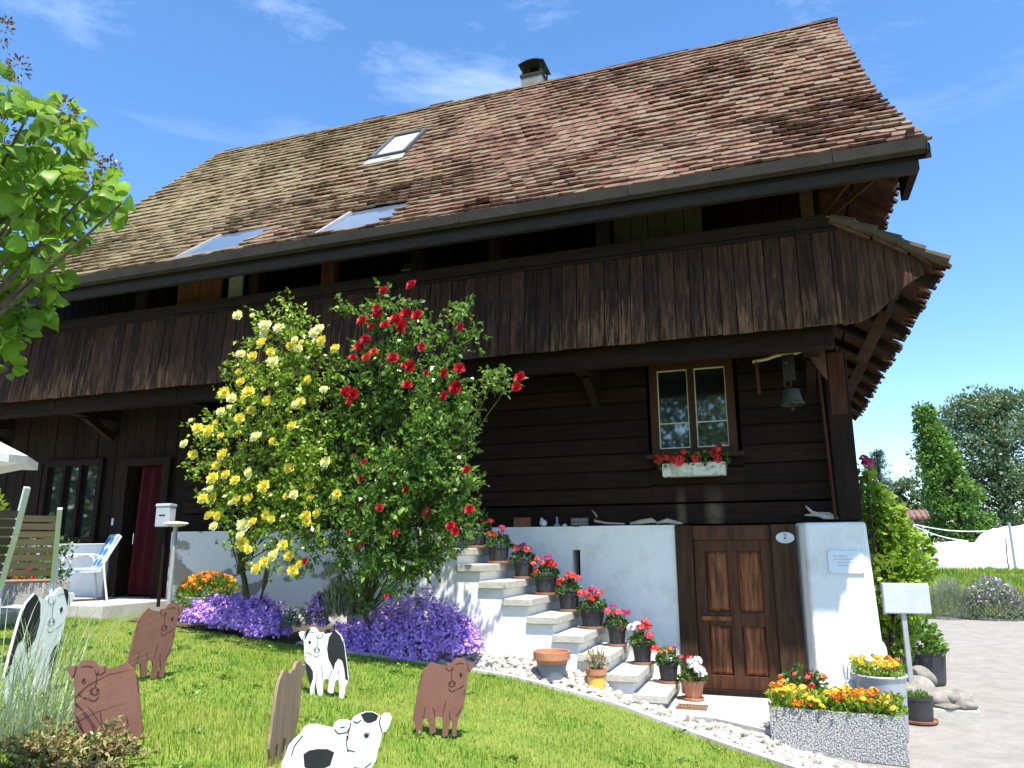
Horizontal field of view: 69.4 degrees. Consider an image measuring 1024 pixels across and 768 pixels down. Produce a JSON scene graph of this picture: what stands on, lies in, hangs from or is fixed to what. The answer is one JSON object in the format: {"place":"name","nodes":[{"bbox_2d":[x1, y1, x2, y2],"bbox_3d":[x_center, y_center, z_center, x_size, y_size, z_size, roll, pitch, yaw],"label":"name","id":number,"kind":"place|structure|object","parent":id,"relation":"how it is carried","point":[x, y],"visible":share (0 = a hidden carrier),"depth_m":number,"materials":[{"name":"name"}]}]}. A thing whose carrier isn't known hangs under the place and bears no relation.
{"place":"outdoors","nodes":[
{"label":"outdoors","id":0,"kind":"place"},
{"bbox_2d":[0,596,166,625],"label":"terrace pavement","id":1,"kind":"structure","parent":0,"point":[123,605],"depth_m":9.93,"materials":[{"name":"white stone"}]},
{"bbox_2d":[0,442,37,473],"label":"parasol","id":2,"kind":"object","parent":1,"relation":"on","point":[11,459],"visible":1,"depth_m":8.24,"materials":[{"name":"white fabric"}]},
{"bbox_2d":[0,536,79,604],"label":"stone planter","id":3,"kind":"object","parent":1,"relation":"on","point":[21,593],"visible":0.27,"depth_m":10.01,"materials":[{"name":"grey stone"}]},
{"bbox_2d":[59,534,121,600],"bbox_3d":[-6.157,2.648,10.694,0.746,0.939,0.568,11,-16,-40],"label":"cushioned chair","id":4,"kind":"object","parent":1,"relation":"on","point":[107,549],"visible":0.94,"depth_m":10.71,"materials":[{"name":"white plastic"}]},
{"bbox_2d":[155,503,176,606],"bbox_3d":[-4.513,2.199,9.537,0.240,1.299,0.136,-5,-13,19],"label":"letter box","id":5,"kind":"object","parent":1,"relation":"on","point":[165,512],"visible":0.97,"depth_m":9.58,"materials":[{"name":"white metal"}]},
{"bbox_2d":[0,615,791,767],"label":"lawn","id":6,"kind":"structure","parent":0,"point":[437,735],"depth_m":5.76,"materials":[{"name":"green plant"}]},
{"bbox_2d":[0,488,10,554],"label":"leafy shrub","id":7,"kind":"object","parent":6,"relation":"on","point":[2,503],"visible":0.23,"depth_m":9.71,"materials":[{"name":"green plant"}]},
{"bbox_2d":[0,486,30,615],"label":"garden chair","id":8,"kind":"object","parent":6,"relation":"on","point":[13,533],"visible":1,"depth_m":6.09,"materials":[{"name":"wood"}]},
{"bbox_2d":[0,507,62,595],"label":"garden chair","id":9,"kind":"object","parent":6,"relation":"on","point":[54,558],"visible":0.88,"depth_m":7.08,"materials":[{"name":"wood"}]},
{"bbox_2d":[2,588,74,701],"bbox_3d":[-3.340,1.877,5.218,0.031,0.836,0.595,-2,-13,6],"label":"calf cutout","id":10,"kind":"object","parent":6,"relation":"on","point":[59,600],"visible":0.6,"depth_m":5.22,"materials":[{"name":"black paint"}]},
{"bbox_2d":[0,15,138,380],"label":"lilac tree","id":11,"kind":"object","parent":6,"relation":"on","point":[34,174],"visible":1,"depth_m":2.63,"materials":[{"name":"green plant"}]},
{"bbox_2d":[0,713,163,767],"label":"shrub","id":12,"kind":"object","parent":6,"relation":"on","point":[78,751],"visible":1,"depth_m":3.81,"materials":[{"name":"green plant"}]},
{"bbox_2d":[0,589,169,751],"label":"grass tuft","id":13,"kind":"object","parent":6,"relation":"on","point":[11,714],"visible":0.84,"depth_m":4.30,"materials":[{"name":"green plant"}]},
{"bbox_2d":[67,659,142,750],"bbox_3d":[-2.316,1.888,4.192,0.426,0.628,0.030,3,-13,-12],"label":"calf cutout","id":14,"kind":"object","parent":6,"relation":"on","point":[120,692],"visible":0.73,"depth_m":4.21,"materials":[{"name":"wood"}]},
{"bbox_2d":[126,603,183,679],"bbox_3d":[-2.910,2.152,6.024,0.030,0.697,0.482,-6,-14,26],"label":"calf cutout","id":15,"kind":"object","parent":6,"relation":"on","point":[153,640],"visible":0.91,"depth_m":6.01,"materials":[{"name":"wood"}]},
{"bbox_2d":[267,661,305,766],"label":"calf cutout","id":16,"kind":"object","parent":6,"relation":"on","point":[285,710],"visible":0.81,"depth_m":4.36,"materials":[{"name":"wood"}]},
{"bbox_2d":[299,627,348,698],"bbox_3d":[-1.522,2.298,5.969,0.434,0.638,0.030,-2,-13,7],"label":"calf cutout","id":17,"kind":"object","parent":6,"relation":"on","point":[325,656],"visible":0.97,"depth_m":5.97,"materials":[{"name":"black paint"}]},
{"bbox_2d":[281,711,391,767],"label":"calf cutout","id":18,"kind":"object","parent":6,"relation":"on","point":[346,743],"visible":1,"depth_m":4.12,"materials":[{"name":"black paint"}]},
{"bbox_2d":[413,658,473,737],"bbox_3d":[-0.480,2.256,5.195,0.426,0.628,0.030,2,-13,-9],"label":"calf cutout","id":19,"kind":"object","parent":6,"relation":"on","point":[441,693],"visible":0.95,"depth_m":5.20,"materials":[{"name":"wood"}]},
{"bbox_2d":[0,0,1023,543],"label":"sky","id":20,"kind":"structure","parent":0,"point":[168,86],"materials":[{"name":"blue"}]},
{"bbox_2d":[67,569,1023,665],"bbox_3d":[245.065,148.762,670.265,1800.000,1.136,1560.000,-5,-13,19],"label":"ground","id":21,"kind":"structure","parent":0,"point":[126,618],"depth_m":9.68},
{"bbox_2d":[128,612,599,696],"bbox_3d":[-1.772,3.284,8.802,7.400,0.851,1.570,-5,-13,19],"label":"planting bed","id":22,"kind":"object","parent":21,"relation":"on","point":[294,637],"visible":0.08,"depth_m":9.09,"materials":[{"name":"soil"}]},
{"bbox_2d":[163,521,188,604],"bbox_3d":[-4.282,2.373,9.305,0.300,1.275,0.300,-5,-13,19],"label":"garden lamp","id":23,"kind":"object","parent":22,"relation":"on","point":[175,525],"visible":0.93,"depth_m":9.32,"materials":[{"name":"white metal"}]},
{"bbox_2d":[173,570,241,622],"bbox_3d":[-3.959,2.768,9.695,0.913,0.652,0.813,-5,-13,19],"label":"flower bowl","id":24,"kind":"object","parent":22,"relation":"on","point":[190,594],"visible":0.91,"depth_m":9.56,"materials":[{"name":"concrete"}]},
{"bbox_2d":[178,589,292,637],"bbox_3d":[-3.288,2.723,8.840,1.652,0.523,0.616,-5,-13,19],"label":"bellflower cushion","id":25,"kind":"object","parent":22,"relation":"on","point":[266,619],"visible":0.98,"depth_m":8.66,"materials":[{"name":"purple plant"}]},
{"bbox_2d":[177,287,351,634],"bbox_3d":[-2.737,0.889,8.346,2.592,4.004,1.255,-8,-14,30],"label":"climbing rose","id":26,"kind":"object","parent":22,"relation":"on","point":[238,495],"visible":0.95,"depth_m":8.17,"materials":[{"name":"yellow plant"}]},
{"bbox_2d":[279,606,311,627],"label":"ground plant","id":27,"kind":"object","parent":22,"relation":"on","point":[296,619],"visible":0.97,"depth_m":8.47,"materials":[{"name":"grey plant"}]},
{"bbox_2d":[303,590,330,626],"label":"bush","id":28,"kind":"object","parent":22,"relation":"on","point":[315,607],"visible":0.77,"depth_m":8.50,"materials":[{"name":"purple plant"}]},
{"bbox_2d":[318,573,361,617],"bbox_3d":[-1.965,2.438,8.620,0.598,0.550,0.555,-5,-13,19],"label":"lavender bush","id":29,"kind":"object","parent":22,"relation":"on","point":[339,603],"visible":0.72,"depth_m":8.46,"materials":[{"name":"green plant"}]},
{"bbox_2d":[325,583,483,660],"bbox_3d":[-1.232,2.594,8.147,2.004,0.784,0.676,-5,-13,19],"label":"bellflower cushion","id":30,"kind":"object","parent":22,"relation":"on","point":[434,640],"visible":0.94,"depth_m":7.91,"materials":[{"name":"purple plant"}]},
{"bbox_2d":[297,277,527,636],"bbox_3d":[-1.100,0.820,7.777,2.859,4.084,1.498,-5,-13,19],"label":"climbing rose","id":31,"kind":"object","parent":22,"relation":"on","point":[412,482],"visible":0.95,"depth_m":7.66,"materials":[{"name":"green plant"}]},
{"bbox_2d":[0,17,952,702],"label":"farmhouse","id":32,"kind":"object","parent":21,"relation":"on","point":[644,261],"visible":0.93,"depth_m":9.32,"materials":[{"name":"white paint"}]},
{"bbox_2d":[32,458,105,542],"bbox_3d":[-7.248,1.925,12.146,1.340,1.360,0.150,-5,-13,19],"label":"window","id":33,"kind":"structure","parent":32,"relation":"in","point":[74,486],"depth_m":12.14,"materials":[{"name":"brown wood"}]},
{"bbox_2d":[127,468,149,596],"bbox_3d":[-5.687,2.315,11.691,0.720,2.010,0.020,-5,-13,19],"label":"door","id":34,"kind":"structure","parent":32,"relation":"in","point":[140,468],"depth_m":11.85,"materials":[{"name":"red wood"}]},
{"bbox_2d":[362,128,426,165],"bbox_3d":[-2.160,-4.443,13.853,0.810,1.153,1.035,-5,-13,19],"label":"roof window","id":35,"kind":"structure","parent":32,"relation":"in","point":[399,144],"depth_m":13.77,"materials":[{"name":"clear glass"}]},
{"bbox_2d":[390,247,433,274],"bbox_3d":[-1.473,-1.650,10.800,0.700,0.800,0.070,-5,-13,19],"label":"upper window","id":36,"kind":"structure","parent":32,"relation":"in","point":[399,261],"depth_m":10.87,"materials":[{"name":"black glass"}]},
{"bbox_2d":[514,517,530,526],"bbox_3d":[0.132,1.756,9.407,0.220,0.115,0.065,-5,-13,19],"label":"wooden crate","id":37,"kind":"object","parent":32,"relation":"on","point":[523,522],"visible":1,"depth_m":9.37,"materials":[{"name":"brown wood"}]},
{"bbox_2d":[539,518,546,526],"bbox_3d":[0.393,1.736,9.308,0.100,0.110,0.100,-5,-13,19],"label":"ceramic hen","id":38,"kind":"object","parent":32,"relation":"on","point":[542,523],"visible":1,"depth_m":9.28,"materials":[{"name":"white ceramic"}]},
{"bbox_2d":[554,516,560,525],"bbox_3d":[0.562,1.713,9.251,0.090,0.130,0.088,-5,-13,19],"label":"glass ornament","id":39,"kind":"object","parent":32,"relation":"on","point":[557,523],"visible":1,"depth_m":9.22,"materials":[{"name":"glass"}]},
{"bbox_2d":[571,518,588,525],"bbox_3d":[0.837,1.706,9.156,0.220,0.100,0.022,-5,-13,19],"label":"lettered sign","id":40,"kind":"object","parent":32,"relation":"on","point":[579,521],"visible":1,"depth_m":9.14,"materials":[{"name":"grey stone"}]},
{"bbox_2d":[592,510,624,523],"bbox_3d":[1.174,1.627,9.051,0.405,0.182,0.034,-5,-13,19],"label":"driftwood","id":41,"kind":"object","parent":32,"relation":"on","point":[598,521],"visible":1,"depth_m":9.05,"materials":[{"name":"grey wood"}]},
{"bbox_2d":[630,518,682,524],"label":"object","id":42,"kind":"object","parent":32,"relation":"on","point":[652,520],"visible":1,"depth_m":8.83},
{"bbox_2d":[654,444,730,478],"bbox_3d":[2.130,0.913,8.727,0.885,0.368,0.364,-5,-13,19],"label":"window box","id":43,"kind":"object","parent":32,"relation":"attached to","point":[682,467],"visible":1,"depth_m":8.64,"materials":[{"name":"beige paint"}]},
{"bbox_2d":[646,358,743,459],"bbox_3d":[2.203,0.309,9.042,1.140,1.200,0.240,-5,-13,19],"label":"window","id":44,"kind":"structure","parent":32,"relation":"in","point":[693,405],"depth_m":9.04,"materials":[{"name":"brown wood"}]},
{"bbox_2d":[693,540,780,691],"bbox_3d":[2.529,2.593,8.353,0.860,1.630,0.144,-5,-13,19],"label":"front door","id":45,"kind":"structure","parent":32,"relation":"in","point":[737,616],"depth_m":8.35,"materials":[{"name":"brown wood"}]},
{"bbox_2d":[752,352,801,394],"bbox_3d":[3.032,-0.154,8.170,0.707,0.512,0.056,-4,-13,17],"label":"carrying stick","id":46,"kind":"object","parent":32,"relation":"hanging from","point":[755,361],"visible":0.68,"depth_m":8.24,"materials":[{"name":"brown wood"}]},
{"bbox_2d":[780,353,804,410],"bbox_3d":[3.058,-0.081,8.141,0.260,0.765,0.258,-5,-13,19],"label":"cow bell","id":47,"kind":"object","parent":46,"relation":"hanging from","point":[792,398],"visible":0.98,"depth_m":8.12,"materials":[{"name":"grey metal"}]},
{"bbox_2d":[776,532,793,542],"bbox_3d":[3.044,1.713,8.250,0.196,0.124,0.016,-5,-13,19],"label":"house number plate","id":48,"kind":"object","parent":32,"relation":"attached to","point":[784,537],"visible":1,"depth_m":8.24,"materials":[{"name":"white ceramic"}]},
{"bbox_2d":[810,350,827,379],"bbox_3d":[3.338,-0.216,8.123,0.200,0.370,0.040,-5,-13,19],"label":"corner bracket","id":49,"kind":"object","parent":32,"relation":"attached to","point":[819,362],"visible":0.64,"depth_m":8.09,"materials":[{"name":"brown wood"}]},
{"bbox_2d":[805,506,837,519],"bbox_3d":[3.445,1.424,8.201,0.382,0.163,0.081,-3,-13,13],"label":"driftwood","id":50,"kind":"object","parent":32,"relation":"on","point":[825,515],"visible":0.97,"depth_m":8.19,"materials":[{"name":"grey wood"}]},
{"bbox_2d":[827,550,864,573],"bbox_3d":[3.559,1.897,7.886,0.350,0.240,0.016,-5,-16,19],"label":"info plate","id":51,"kind":"object","parent":32,"relation":"attached to","point":[845,561],"visible":1,"depth_m":7.88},
{"bbox_2d":[351,527,679,709],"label":"stone staircase","id":52,"kind":"structure","parent":21,"relation":"on","point":[517,618],"depth_m":8.20,"materials":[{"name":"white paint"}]},
{"bbox_2d":[462,506,491,547],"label":"potted geranium","id":53,"kind":"object","parent":52,"relation":"on","point":[478,541],"visible":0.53,"depth_m":8.99,"materials":[{"name":"green plant"}]},
{"bbox_2d":[484,518,514,563],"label":"potted geranium","id":54,"kind":"object","parent":52,"relation":"on","point":[498,554],"visible":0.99,"depth_m":8.87,"materials":[{"name":"green plant"}]},
{"bbox_2d":[509,543,536,578],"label":"potted geranium","id":55,"kind":"object","parent":52,"relation":"on","point":[523,567],"visible":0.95,"depth_m":8.84,"materials":[{"name":"plant"}]},
{"bbox_2d":[530,554,560,594],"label":"potted geranium","id":56,"kind":"object","parent":52,"relation":"on","point":[546,585],"visible":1,"depth_m":8.72,"materials":[{"name":"black plastic"}]},
{"bbox_2d":[554,572,582,611],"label":"potted geranium","id":57,"kind":"object","parent":52,"relation":"on","point":[568,600],"visible":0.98,"depth_m":8.59,"materials":[{"name":"plant"}]},
{"bbox_2d":[576,586,608,628],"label":"potted geranium","id":58,"kind":"object","parent":52,"relation":"on","point":[592,618],"visible":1,"depth_m":8.46,"materials":[{"name":"black plastic"}]},
{"bbox_2d":[603,604,630,646],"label":"potted geranium","id":59,"kind":"object","parent":52,"relation":"on","point":[617,631],"visible":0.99,"depth_m":8.35,"materials":[{"name":"black plastic"}]},
{"bbox_2d":[626,618,658,664],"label":"potted geranium","id":60,"kind":"object","parent":52,"relation":"on","point":[642,649],"visible":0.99,"depth_m":8.21,"materials":[{"name":"plant"}]},
{"bbox_2d":[652,645,682,683],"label":"potted geranium","id":61,"kind":"object","parent":52,"relation":"on","point":[668,670],"visible":0.99,"depth_m":8.08,"materials":[{"name":"green plant"}]},
{"bbox_2d":[345,649,804,767],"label":"kerb","id":62,"kind":"structure","parent":21,"relation":"on","point":[730,745],"depth_m":6.82,"materials":[{"name":"concrete"}]},
{"bbox_2d":[432,659,845,763],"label":"gravel bed path","id":63,"kind":"structure","parent":21,"relation":"on","point":[655,714],"depth_m":6.68,"materials":[{"name":"grey gravel"}]},
{"bbox_2d":[296,629,893,767],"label":"gravel","id":64,"kind":"structure","parent":63,"relation":"on","point":[576,680],"depth_m":6.95,"materials":[{"name":"white gravel"}]},
{"bbox_2d":[533,648,569,681],"bbox_3d":[0.406,2.862,7.528,0.380,0.285,0.378,-5,-13,19],"label":"planter pot","id":65,"kind":"object","parent":64,"relation":"on","point":[551,663],"visible":1,"depth_m":7.40,"materials":[{"name":"orange ceramic"}]},
{"bbox_2d":[584,645,609,689],"bbox_3d":[0.854,2.870,7.462,0.268,0.432,0.253,0,-12,0],"label":"planter pot","id":66,"kind":"object","parent":64,"relation":"on","point":[596,675],"visible":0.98,"depth_m":7.40,"materials":[{"name":"yellow ceramic"}]},
{"bbox_2d":[866,509,930,564],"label":"garden shed","id":67,"kind":"structure","parent":21,"relation":"on","point":[916,516],"depth_m":29.99,"materials":[{"name":"red tile"}]},
{"bbox_2d":[913,525,967,541],"bbox_3d":[16.378,5.707,28.402,0.040,0.689,2.447,4,-13,-18],"label":"cord","id":68,"kind":"object","parent":67,"relation":"attached to","point":[939,535],"visible":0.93,"depth_m":28.35,"materials":[{"name":"white fabric"}]},
{"bbox_2d":[913,524,989,531],"bbox_3d":[16.879,5.534,28.550,0.040,0.372,2.732,10,-16,-39],"label":"cord","id":69,"kind":"object","parent":67,"relation":"attached to","point":[951,530],"visible":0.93,"depth_m":28.48,"materials":[{"name":"white fabric"}]},
{"bbox_2d":[883,476,933,542],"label":"broadleaf tree","id":70,"kind":"object","parent":21,"relation":"on","point":[900,486],"visible":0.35,"depth_m":46.31,"materials":[{"name":"green plant"}]},
{"bbox_2d":[911,400,1001,542],"bbox_3d":[20.309,4.484,33.572,3.353,7.826,3.287,2,-13,-10],"label":"columnar tree","id":71,"kind":"object","parent":21,"relation":"on","point":[938,454],"visible":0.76,"depth_m":33.37,"materials":[{"name":"green plant"}]},
{"bbox_2d":[905,383,1023,526],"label":"broadleaf tree","id":72,"kind":"object","parent":21,"relation":"on","point":[985,414],"visible":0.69,"depth_m":40.30,"materials":[{"name":"green plant"}]},
{"bbox_2d":[932,509,1002,542],"bbox_3d":[22.728,7.708,37.081,3.372,2.860,2.294,-5,-13,19],"label":"background bush","id":73,"kind":"object","parent":21,"relation":"on","point":[970,524],"visible":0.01,"depth_m":37.17,"materials":[{"name":"green plant"}]},
{"bbox_2d":[917,541,1018,569],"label":"fleece tunnel","id":74,"kind":"structure","parent":21,"relation":"on","point":[952,554],"depth_m":26.80,"materials":[{"name":"white fabric"}]},
{"bbox_2d":[975,525,1023,568],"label":"fleece tunnel","id":75,"kind":"structure","parent":21,"relation":"on","point":[998,536],"depth_m":28.39,"materials":[{"name":"white fabric"}]},
{"bbox_2d":[988,501,1023,526],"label":"background bush","id":76,"kind":"object","parent":21,"relation":"on","point":[1007,516],"visible":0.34,"depth_m":37.44,"materials":[{"name":"green plant"}]},
{"bbox_2d":[1005,539,1009,567],"bbox_3d":[17.289,5.964,25.829,0.092,1.103,0.040,-5,-13,19],"label":"plant stake","id":77,"kind":"object","parent":21,"relation":"on","point":[1006,552],"visible":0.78,"depth_m":25.83,"materials":[{"name":"grey plant"}]},
{"bbox_2d":[1007,522,1016,567],"bbox_3d":[17.398,5.655,25.728,0.083,1.658,0.083,-11,-17,41],"label":"fence post","id":78,"kind":"object","parent":21,"relation":"on","point":[1012,545],"visible":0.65,"depth_m":25.71,"materials":[{"name":"grey metal"}]},
{"bbox_2d":[664,692,770,735],"bbox_3d":[2.327,3.400,7.416,1.690,0.250,1.617,-5,-13,19],"label":"doorstep slab","id":79,"kind":"structure","parent":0,"point":[749,713],"depth_m":7.41,"materials":[{"name":"concrete"}]},
{"bbox_2d":[675,655,708,701],"bbox_3d":[1.944,3.161,7.997,0.362,0.471,0.351,-5,-13,19],"label":"potted geranium","id":80,"kind":"object","parent":79,"relation":"on","point":[693,684],"visible":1,"depth_m":7.89,"materials":[{"name":"ceramic"}]},
{"bbox_2d":[676,703,707,709],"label":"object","id":81,"kind":"object","parent":79,"relation":"on","point":[684,706],"visible":1,"depth_m":7.50,"materials":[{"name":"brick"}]},
{"bbox_2d":[863,447,924,531],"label":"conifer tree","id":82,"kind":"object","parent":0,"point":[877,457],"visible":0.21,"depth_m":48.89,"materials":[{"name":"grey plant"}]},
{"bbox_2d":[823,615,1023,767],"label":"driveway","id":83,"kind":"structure","parent":0,"point":[984,663],"depth_m":8.51,"materials":[{"name":"concrete"}]},
{"bbox_2d":[764,679,909,766],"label":"stone trough","id":84,"kind":"object","parent":83,"relation":"on","point":[860,724],"visible":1,"depth_m":6.28,"materials":[{"name":"stone"}]},
{"bbox_2d":[776,662,829,699],"bbox_3d":[2.755,2.907,6.998,0.595,0.528,0.472,-5,-13,19],"label":"flowering plant","id":85,"kind":"object","parent":84,"relation":"in","point":[808,679],"visible":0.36,"depth_m":6.97,"materials":[{"name":"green plant"}]},
{"bbox_2d":[855,635,887,669],"bbox_3d":[3.657,2.945,7.485,0.300,0.760,0.058,-4,-13,15],"label":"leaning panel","id":86,"kind":"object","parent":83,"relation":"on","point":[868,646],"visible":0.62,"depth_m":7.55,"materials":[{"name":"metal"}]},
{"bbox_2d":[847,654,908,740],"bbox_3d":[3.448,2.932,6.944,0.518,0.712,0.499,-5,-13,19],"label":"zinc tub","id":87,"kind":"object","parent":83,"relation":"on","point":[881,678],"visible":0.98,"depth_m":6.84,"materials":[{"name":"metal"}]},
{"bbox_2d":[842,659,857,688],"bbox_3d":[3.272,2.928,7.113,0.222,0.535,0.296,-5,-13,19],"label":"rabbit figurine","id":88,"kind":"object","parent":87,"relation":"in","point":[849,682],"visible":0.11,"depth_m":7.16,"materials":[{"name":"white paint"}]},
{"bbox_2d":[857,454,939,672],"bbox_3d":[4.696,2.314,9.033,1.044,2.885,1.282,-5,-13,19],"label":"wall vine","id":89,"kind":"object","parent":83,"relation":"on","point":[894,558],"depth_m":8.97,"materials":[{"name":"green plant"}]},
{"bbox_2d":[880,582,931,682],"bbox_3d":[4.340,2.862,8.047,0.475,1.360,0.080,-3,-13,13],"label":"post sign","id":90,"kind":"object","parent":83,"relation":"on","point":[903,599],"visible":0.97,"depth_m":8.11,"materials":[{"name":"white metal"}]},
{"bbox_2d":[896,614,949,685],"bbox_3d":[5.262,3.441,9.759,0.931,0.929,0.846,-5,-13,19],"label":"planter pot","id":91,"kind":"object","parent":83,"relation":"on","point":[930,655],"visible":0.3,"depth_m":9.49,"materials":[{"name":"black plastic"}]},
{"bbox_2d":[907,688,938,724],"bbox_3d":[4.126,3.265,7.537,0.362,0.324,0.359,-5,-13,19],"label":"planter pot","id":92,"kind":"object","parent":83,"relation":"on","point":[920,707],"visible":0.8,"depth_m":7.41,"materials":[{"name":"black plastic"}]},
{"bbox_2d":[917,611,936,618],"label":"garden plant","id":93,"kind":"object","parent":83,"relation":"on","point":[930,616],"visible":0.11,"depth_m":18.20,"materials":[{"name":"green plant"}]},
{"bbox_2d":[922,575,976,619],"bbox_3d":[10.826,5.298,18.471,1.311,1.065,1.206,-5,-13,19],"label":"lavender bush","id":94,"kind":"object","parent":83,"relation":"on","point":[948,590],"visible":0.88,"depth_m":18.23,"materials":[{"name":"green plant"}]},
{"bbox_2d":[933,706,981,721],"bbox_3d":[4.644,3.528,8.110,0.660,0.125,1.030,-5,-13,19],"label":"stone slab","id":95,"kind":"object","parent":83,"relation":"on","point":[960,715],"depth_m":7.60,"materials":[{"name":"stone"}]},
{"bbox_2d":[906,675,934,692],"bbox_3d":[4.368,3.319,8.003,0.383,0.318,0.309,-1,-12,2],"label":"field stone","id":96,"kind":"object","parent":95,"relation":"on","point":[920,682],"visible":0.33,"depth_m":7.92,"materials":[{"name":"grey stone"}]},
{"bbox_2d":[922,687,952,703],"bbox_3d":[4.494,3.321,7.849,0.412,0.194,0.270,-5,-13,19],"label":"field stone","id":97,"kind":"object","parent":95,"relation":"on","point":[939,695],"visible":0.5,"depth_m":7.76,"materials":[{"name":"grey stone"}]},
{"bbox_2d":[933,703,959,709],"bbox_3d":[4.527,3.350,7.697,0.259,0.058,0.146,-5,-13,19],"label":"field stone","id":98,"kind":"object","parent":95,"relation":"on","point":[949,706],"visible":1,"depth_m":7.65,"materials":[{"name":"beige stone"}]},
{"bbox_2d":[938,687,972,696],"bbox_3d":[4.762,3.380,8.083,0.145,0.128,0.491,11,-17,-41],"label":"field stone","id":99,"kind":"object","parent":95,"relation":"on","point":[949,688],"visible":0.08,"depth_m":8.06,"materials":[{"name":"grey stone"}]},
{"bbox_2d":[907,665,936,685],"bbox_3d":[4.607,3.314,8.307,0.292,0.287,0.326,-3,-13,13],"label":"field stone","id":100,"kind":"object","parent":99,"relation":"on","point":[920,670],"visible":0.43,"depth_m":8.20,"materials":[{"name":"grey stone"}]},
{"bbox_2d":[948,689,972,703],"bbox_3d":[4.689,3.328,7.816,0.342,0.200,0.234,1,-13,-3],"label":"field stone","id":101,"kind":"object","parent":95,"relation":"on","point":[955,696],"visible":0.52,"depth_m":7.74,"materials":[{"name":"grey stone"}]},
{"bbox_2d":[955,699,977,709],"bbox_3d":[4.703,3.330,7.662,0.216,0.108,0.177,-2,-13,8],"label":"field stone","id":102,"kind":"object","parent":95,"relation":"on","point":[965,704],"visible":0.94,"depth_m":7.60,"materials":[{"name":"white stone"}]},
{"bbox_2d":[959,576,1023,620],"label":"flowering bush","id":103,"kind":"object","parent":83,"relation":"on","point":[981,594],"visible":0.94,"depth_m":17.94,"materials":[{"name":"grey plant"}]},
{"bbox_2d":[1010,592,1023,618],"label":"flowering bush","id":104,"kind":"object","parent":83,"relation":"on","point":[1018,605],"visible":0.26,"depth_m":18.02,"materials":[{"name":"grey plant"}]},
{"bbox_2d":[872,565,1023,612],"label":"bank grass","id":105,"kind":"structure","parent":0,"point":[1018,581],"depth_m":23.05,"materials":[{"name":"plant"}]}
]}

